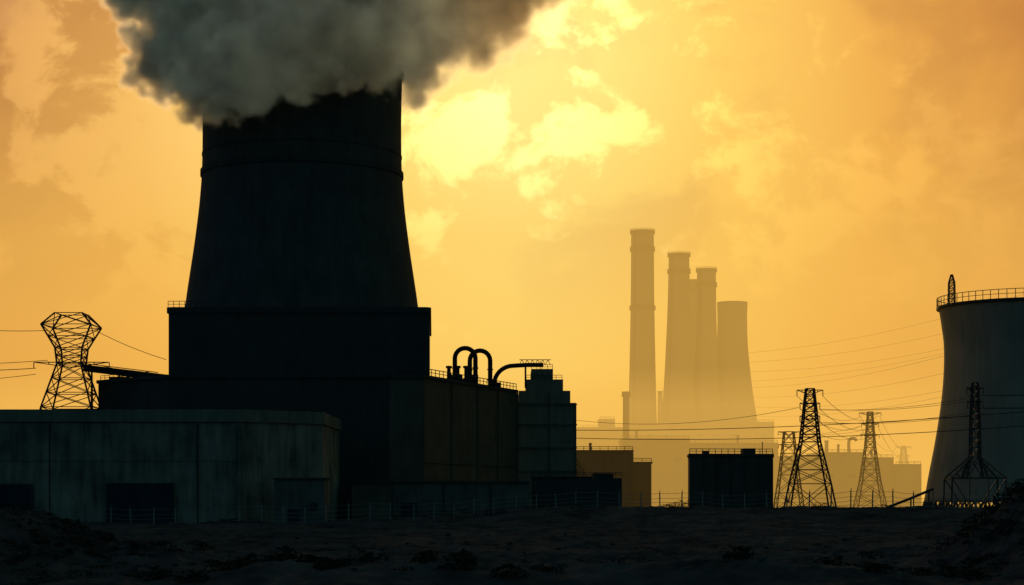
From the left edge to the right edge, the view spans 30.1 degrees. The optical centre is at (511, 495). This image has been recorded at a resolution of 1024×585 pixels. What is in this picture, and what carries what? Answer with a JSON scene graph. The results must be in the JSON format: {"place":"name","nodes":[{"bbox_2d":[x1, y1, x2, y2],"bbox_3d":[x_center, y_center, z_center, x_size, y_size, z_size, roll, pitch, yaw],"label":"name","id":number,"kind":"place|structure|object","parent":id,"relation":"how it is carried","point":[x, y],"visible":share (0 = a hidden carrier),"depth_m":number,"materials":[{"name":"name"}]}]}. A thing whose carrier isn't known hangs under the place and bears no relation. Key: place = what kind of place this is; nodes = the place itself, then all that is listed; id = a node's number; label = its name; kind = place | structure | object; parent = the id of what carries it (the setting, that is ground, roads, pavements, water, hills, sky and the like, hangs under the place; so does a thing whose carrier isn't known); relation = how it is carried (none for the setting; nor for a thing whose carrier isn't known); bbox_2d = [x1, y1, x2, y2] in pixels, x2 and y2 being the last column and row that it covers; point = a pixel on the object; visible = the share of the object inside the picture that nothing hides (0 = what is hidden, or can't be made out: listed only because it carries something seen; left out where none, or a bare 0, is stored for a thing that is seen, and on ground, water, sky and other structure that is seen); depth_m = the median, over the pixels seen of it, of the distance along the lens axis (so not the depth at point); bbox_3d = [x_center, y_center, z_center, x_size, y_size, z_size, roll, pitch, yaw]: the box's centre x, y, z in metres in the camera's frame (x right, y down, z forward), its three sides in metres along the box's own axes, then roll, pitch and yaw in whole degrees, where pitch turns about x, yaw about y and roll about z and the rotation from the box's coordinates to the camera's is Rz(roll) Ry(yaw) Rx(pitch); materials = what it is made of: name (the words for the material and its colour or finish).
{"place":"outdoors","nodes":[
{"label":"outdoors","id":0,"kind":"place"},
{"bbox_2d":[0,483,1023,584],"bbox_3d":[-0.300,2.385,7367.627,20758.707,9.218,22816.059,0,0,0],"label":"ground","id":1,"kind":"structure","parent":0,"point":[796,530],"depth_m":191.87,"materials":[{"name":"black soil"}]},
{"bbox_2d":[33,312,109,408],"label":"transmission pylon","id":2,"kind":"object","parent":1,"relation":"on","point":[61,363],"visible":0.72,"depth_m":477.84,"materials":[{"name":"metal"}]},
{"bbox_2d":[95,330,165,359],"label":"power line","id":3,"kind":"object","parent":2,"relation":"attached to","point":[131,347],"visible":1,"depth_m":482.48,"materials":[{"name":"metal"}]},
{"bbox_2d":[83,363,165,408],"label":"conveyor gallery","id":4,"kind":"object","parent":1,"relation":"on","point":[101,370],"visible":0.3,"depth_m":484.15,"materials":[{"name":"metal"}]},
{"bbox_2d":[0,409,340,523],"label":"concrete warehouse","id":5,"kind":"structure","parent":1,"relation":"on","point":[138,462],"depth_m":400.00,"materials":[{"name":"paint"}]},
{"bbox_2d":[0,485,170,522],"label":"roller doors","id":6,"kind":"structure","parent":5,"relation":"in","point":[115,492],"depth_m":399.49,"materials":[{"name":"paint"}]},
{"bbox_2d":[96,371,388,518],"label":"tower annex building","id":7,"kind":"structure","parent":1,"relation":"on","point":[357,405],"depth_m":463.83,"materials":[{"name":"concrete"}]},
{"bbox_2d":[167,49,430,377],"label":"cooling tower","id":8,"kind":"structure","parent":7,"relation":"on","point":[301,263],"depth_m":474.41,"materials":[{"name":"concrete"}]},
{"bbox_2d":[273,478,329,523],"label":"storage shed","id":9,"kind":"structure","parent":1,"relation":"on","point":[293,495],"depth_m":391.00,"materials":[{"name":"concrete"}]},
{"bbox_2d":[288,503,316,522],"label":"door","id":10,"kind":"structure","parent":9,"relation":"in","point":[290,511],"depth_m":390.81,"materials":[{"name":"paint"}]},
{"bbox_2d":[350,481,529,516],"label":"roof and piers","id":11,"kind":"structure","parent":1,"relation":"on","point":[436,482],"depth_m":445.60,"materials":[{"name":"concrete"}]},
{"bbox_2d":[352,483,528,518],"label":"walls","id":12,"kind":"structure","parent":1,"relation":"on","point":[423,494],"depth_m":446.00,"materials":[{"name":"concrete"}]},
{"bbox_2d":[401,503,466,516],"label":"doors","id":13,"kind":"structure","parent":12,"relation":"attached to","point":[406,509],"depth_m":445.85,"materials":[{"name":"paint"}]},
{"bbox_2d":[389,368,517,480],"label":"turbine hall","id":14,"kind":"structure","parent":1,"relation":"on","point":[455,427],"depth_m":480.07,"materials":[{"name":"concrete"}]},
{"bbox_2d":[446,346,550,387],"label":"exhaust ducts","id":15,"kind":"object","parent":14,"relation":"on","point":[469,368],"visible":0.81,"depth_m":505.41,"materials":[{"name":"metal"}]},
{"bbox_2d":[0,507,1012,584],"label":"rubble","id":16,"kind":"object","parent":1,"relation":"on","point":[89,533],"visible":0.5,"depth_m":145.77,"materials":[{"name":"black stone"}]},
{"bbox_2d":[25,488,1006,524],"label":"perimeter fence","id":17,"kind":"object","parent":1,"relation":"on","point":[536,504],"visible":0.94,"depth_m":405.22,"materials":[{"name":"metal"}]},
{"bbox_2d":[518,369,575,505],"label":"building","id":18,"kind":"structure","parent":1,"relation":"on","point":[541,384],"depth_m":532.00,"materials":[{"name":"concrete"}]},
{"bbox_2d":[518,393,576,494],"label":"frame ribs","id":19,"kind":"object","parent":18,"relation":"attached to","point":[549,424],"visible":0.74,"depth_m":531.45,"materials":[{"name":"metal"}]},
{"bbox_2d":[531,472,621,507],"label":"switchgear building","id":20,"kind":"structure","parent":1,"relation":"on","point":[544,488],"depth_m":468.00,"materials":[{"name":"concrete"}]},
{"bbox_2d":[576,452,650,506],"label":"walls","id":21,"kind":"structure","parent":1,"relation":"on","point":[614,462],"depth_m":720.00,"materials":[{"name":"grey concrete"}]},
{"bbox_2d":[576,446,652,506],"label":"roof edges and piers","id":22,"kind":"object","parent":21,"relation":"on","point":[616,450],"visible":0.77,"depth_m":719.65,"materials":[{"name":"grey concrete"}]},
{"bbox_2d":[629,228,656,426],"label":"industrial chimney","id":23,"kind":"object","parent":1,"relation":"on","point":[642,380],"visible":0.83,"depth_m":1193.26,"materials":[{"name":"grey concrete"}]},
{"bbox_2d":[576,420,772,449],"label":"walls","id":24,"kind":"structure","parent":1,"relation":"on","point":[747,431],"depth_m":1172.00,"materials":[{"name":"concrete"}]},
{"bbox_2d":[584,434,764,449],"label":"windows","id":25,"kind":"structure","parent":24,"relation":"attached to","point":[699,435],"depth_m":1171.90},
{"bbox_2d":[576,417,773,449],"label":"roof edges and piers","id":26,"kind":"object","parent":24,"relation":"on","point":[657,423],"visible":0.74,"depth_m":1174.60,"materials":[{"name":"concrete"}]},
{"bbox_2d":[662,251,696,421],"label":"industrial chimney","id":27,"kind":"object","parent":1,"relation":"on","point":[678,402],"visible":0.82,"depth_m":1193.18,"materials":[{"name":"grey concrete"}]},
{"bbox_2d":[690,279,696,373],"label":"industrial chimney","id":28,"kind":"object","parent":1,"relation":"on","point":[693,298],"visible":0.08,"depth_m":1233.89,"materials":[{"name":"concrete"}]},
{"bbox_2d":[694,266,721,421],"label":"industrial chimney","id":29,"kind":"object","parent":1,"relation":"on","point":[707,389],"visible":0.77,"depth_m":1198.94,"materials":[{"name":"grey concrete"}]},
{"bbox_2d":[619,440,806,506],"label":"walls","id":30,"kind":"structure","parent":1,"relation":"on","point":[677,470],"depth_m":1000.00,"materials":[{"name":"concrete"}]},
{"bbox_2d":[622,391,629,437],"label":"short chimney","id":31,"kind":"object","parent":30,"relation":"on","point":[625,395],"visible":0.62,"depth_m":1008.38,"materials":[{"name":"grey concrete"}]},
{"bbox_2d":[618,436,808,505],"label":"roof edges and piers","id":32,"kind":"object","parent":30,"relation":"on","point":[724,441],"visible":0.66,"depth_m":1003.60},
{"bbox_2d":[674,458,806,494],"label":"windows","id":33,"kind":"structure","parent":30,"relation":"attached to","point":[680,459],"depth_m":999.90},
{"bbox_2d":[688,456,771,508],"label":"walls","id":34,"kind":"structure","parent":1,"relation":"on","point":[724,475],"depth_m":601.54,"materials":[{"name":"metal"}]},
{"bbox_2d":[687,448,773,457],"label":"roof edge","id":35,"kind":"object","parent":34,"relation":"on","point":[741,454],"visible":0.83,"depth_m":601.84,"materials":[{"name":"metal"}]},
{"bbox_2d":[689,442,772,507],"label":"railing and ribs","id":36,"kind":"object","parent":34,"relation":"attached to","point":[740,451],"visible":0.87,"depth_m":601.15,"materials":[{"name":"metal"}]},
{"bbox_2d":[717,301,756,421],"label":"hyperbolic cooling tower","id":37,"kind":"structure","parent":1,"relation":"on","point":[736,394],"depth_m":1205.53,"materials":[{"name":"concrete"}]},
{"bbox_2d":[755,397,939,416],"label":"power line","id":38,"kind":"object","parent":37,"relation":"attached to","point":[833,413],"visible":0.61,"depth_m":1084.70,"materials":[{"name":"metal"}]},
{"bbox_2d":[765,391,938,407],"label":"power line","id":39,"kind":"object","parent":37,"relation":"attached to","point":[836,405],"visible":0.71,"depth_m":1065.98,"materials":[{"name":"metal"}]},
{"bbox_2d":[785,373,942,396],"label":"power line","id":40,"kind":"object","parent":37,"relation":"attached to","point":[865,388],"visible":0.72,"depth_m":1023.97,"materials":[{"name":"metal"}]},
{"bbox_2d":[773,431,803,507],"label":"transmission pylon","id":41,"kind":"object","parent":1,"relation":"on","point":[781,462],"visible":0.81,"depth_m":749.03,"materials":[{"name":"metal"}]},
{"bbox_2d":[784,388,836,506],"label":"transmission pylon","id":42,"kind":"object","parent":1,"relation":"on","point":[816,419],"visible":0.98,"depth_m":498.57,"materials":[{"name":"metal"}]},
{"bbox_2d":[577,407,798,423],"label":"power line","id":43,"kind":"object","parent":42,"relation":"attached to","point":[694,422],"visible":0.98,"depth_m":518.71,"materials":[{"name":"metal"}]},
{"bbox_2d":[578,426,1020,439],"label":"power line","id":44,"kind":"object","parent":42,"relation":"attached to","point":[793,437],"visible":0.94,"depth_m":511.10,"materials":[{"name":"metal"}]},
{"bbox_2d":[581,411,1023,430],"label":"power line","id":45,"kind":"object","parent":42,"relation":"attached to","point":[786,426],"visible":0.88,"depth_m":516.04,"materials":[{"name":"metal"}]},
{"bbox_2d":[823,396,875,420],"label":"power line","id":46,"kind":"object","parent":42,"relation":"attached to","point":[844,414],"visible":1,"depth_m":578.71,"materials":[{"name":"metal"}]},
{"bbox_2d":[805,399,962,409],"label":"power line","id":47,"kind":"object","parent":42,"relation":"attached to","point":[897,407],"visible":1,"depth_m":468.76,"materials":[{"name":"metal"}]},
{"bbox_2d":[805,413,964,423],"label":"power line","id":48,"kind":"object","parent":42,"relation":"attached to","point":[880,422],"visible":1,"depth_m":475.14,"materials":[{"name":"metal"}]},
{"bbox_2d":[825,401,966,409],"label":"power line","id":49,"kind":"object","parent":42,"relation":"attached to","point":[905,408],"visible":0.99,"depth_m":469.38,"materials":[{"name":"metal"}]},
{"bbox_2d":[825,413,981,423],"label":"power line","id":50,"kind":"object","parent":42,"relation":"attached to","point":[901,422],"visible":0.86,"depth_m":474.22,"materials":[{"name":"metal"}]},
{"bbox_2d":[807,454,920,506],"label":"walls","id":51,"kind":"structure","parent":1,"relation":"on","point":[908,478],"depth_m":960.00,"materials":[{"name":"concrete"}]},
{"bbox_2d":[824,440,872,456],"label":"roof stacks","id":52,"kind":"object","parent":51,"relation":"on","point":[826,444],"visible":0.79,"depth_m":974.32,"materials":[{"name":"metal"}]},
{"bbox_2d":[827,474,878,494],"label":"windows","id":53,"kind":"structure","parent":51,"relation":"attached to","point":[850,475],"depth_m":959.90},
{"bbox_2d":[806,449,921,506],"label":"roof edges and piers","id":54,"kind":"object","parent":51,"relation":"on","point":[880,457],"visible":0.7,"depth_m":959.65,"materials":[{"name":"concrete"}]},
{"bbox_2d":[847,437,856,451],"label":"curved exhaust pipe","id":55,"kind":"object","parent":54,"relation":"on","point":[849,440],"visible":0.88,"depth_m":969.27,"materials":[{"name":"metal"}]},
{"bbox_2d":[853,411,886,506],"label":"transmission pylon","id":56,"kind":"object","parent":1,"relation":"on","point":[871,414],"visible":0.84,"depth_m":798.84,"materials":[{"name":"metal"}]},
{"bbox_2d":[895,446,911,463],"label":"transmission pylon","id":57,"kind":"object","parent":1,"relation":"on","point":[902,456],"visible":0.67,"depth_m":1198.71,"materials":[{"name":"metal"}]},
{"bbox_2d":[886,488,932,506],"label":"sloped pipe","id":58,"kind":"object","parent":1,"relation":"on","point":[928,491],"visible":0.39,"depth_m":424.80,"materials":[{"name":"metal"}]},
{"bbox_2d":[922,274,1023,507],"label":"hyperbolic cooling tower","id":59,"kind":"structure","parent":1,"relation":"on","point":[983,340],"depth_m":677.16,"materials":[{"name":"concrete"}]},
{"bbox_2d":[943,382,1007,506],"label":"transmission pylon","id":60,"kind":"object","parent":1,"relation":"on","point":[967,463],"visible":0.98,"depth_m":449.06,"materials":[{"name":"metal"}]},
{"bbox_2d":[967,395,1023,395],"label":"power line","id":61,"kind":"object","parent":60,"relation":"attached to","point":[995,395],"visible":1,"depth_m":446.17,"materials":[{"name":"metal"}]},
{"bbox_2d":[981,408,1023,408],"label":"power line","id":62,"kind":"object","parent":60,"relation":"attached to","point":[1002,408],"visible":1,"depth_m":445.30,"materials":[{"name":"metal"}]},
{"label":"transmission pylon","id":63,"kind":"object","parent":1,"relation":"on","visible":0},
{"bbox_2d":[757,349,940,371],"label":"power line","id":64,"kind":"object","parent":63,"relation":"attached to","point":[848,364],"visible":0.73,"depth_m":1125.35,"materials":[{"name":"metal"}]},
{"bbox_2d":[761,334,938,361],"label":"power line","id":65,"kind":"object","parent":63,"relation":"attached to","point":[844,352],"visible":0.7,"depth_m":1132.94,"materials":[{"name":"metal"}]},
{"bbox_2d":[762,353,943,380],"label":"power line","id":66,"kind":"object","parent":63,"relation":"attached to","point":[854,370],"visible":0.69,"depth_m":1126.05,"materials":[{"name":"metal"}]},
{"bbox_2d":[751,294,1022,352],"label":"power line","id":67,"kind":"object","parent":63,"relation":"attached to","point":[858,337],"visible":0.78,"depth_m":1126.74,"materials":[{"name":"metal"}]},
{"bbox_2d":[0,0,1023,495],"label":"sky","id":68,"kind":"structure","parent":0,"point":[835,163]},
{"bbox_2d":[635,431,738,442],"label":"roof stacks","id":69,"kind":"object","parent":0,"point":[636,434],"visible":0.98,"depth_m":1009.63,"materials":[{"name":"metal"}]},
{"bbox_2d":[750,356,941,387],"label":"power line","id":70,"kind":"object","parent":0,"point":[847,377],"visible":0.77,"depth_m":1047.90,"materials":[{"name":"metal"}]}
]}

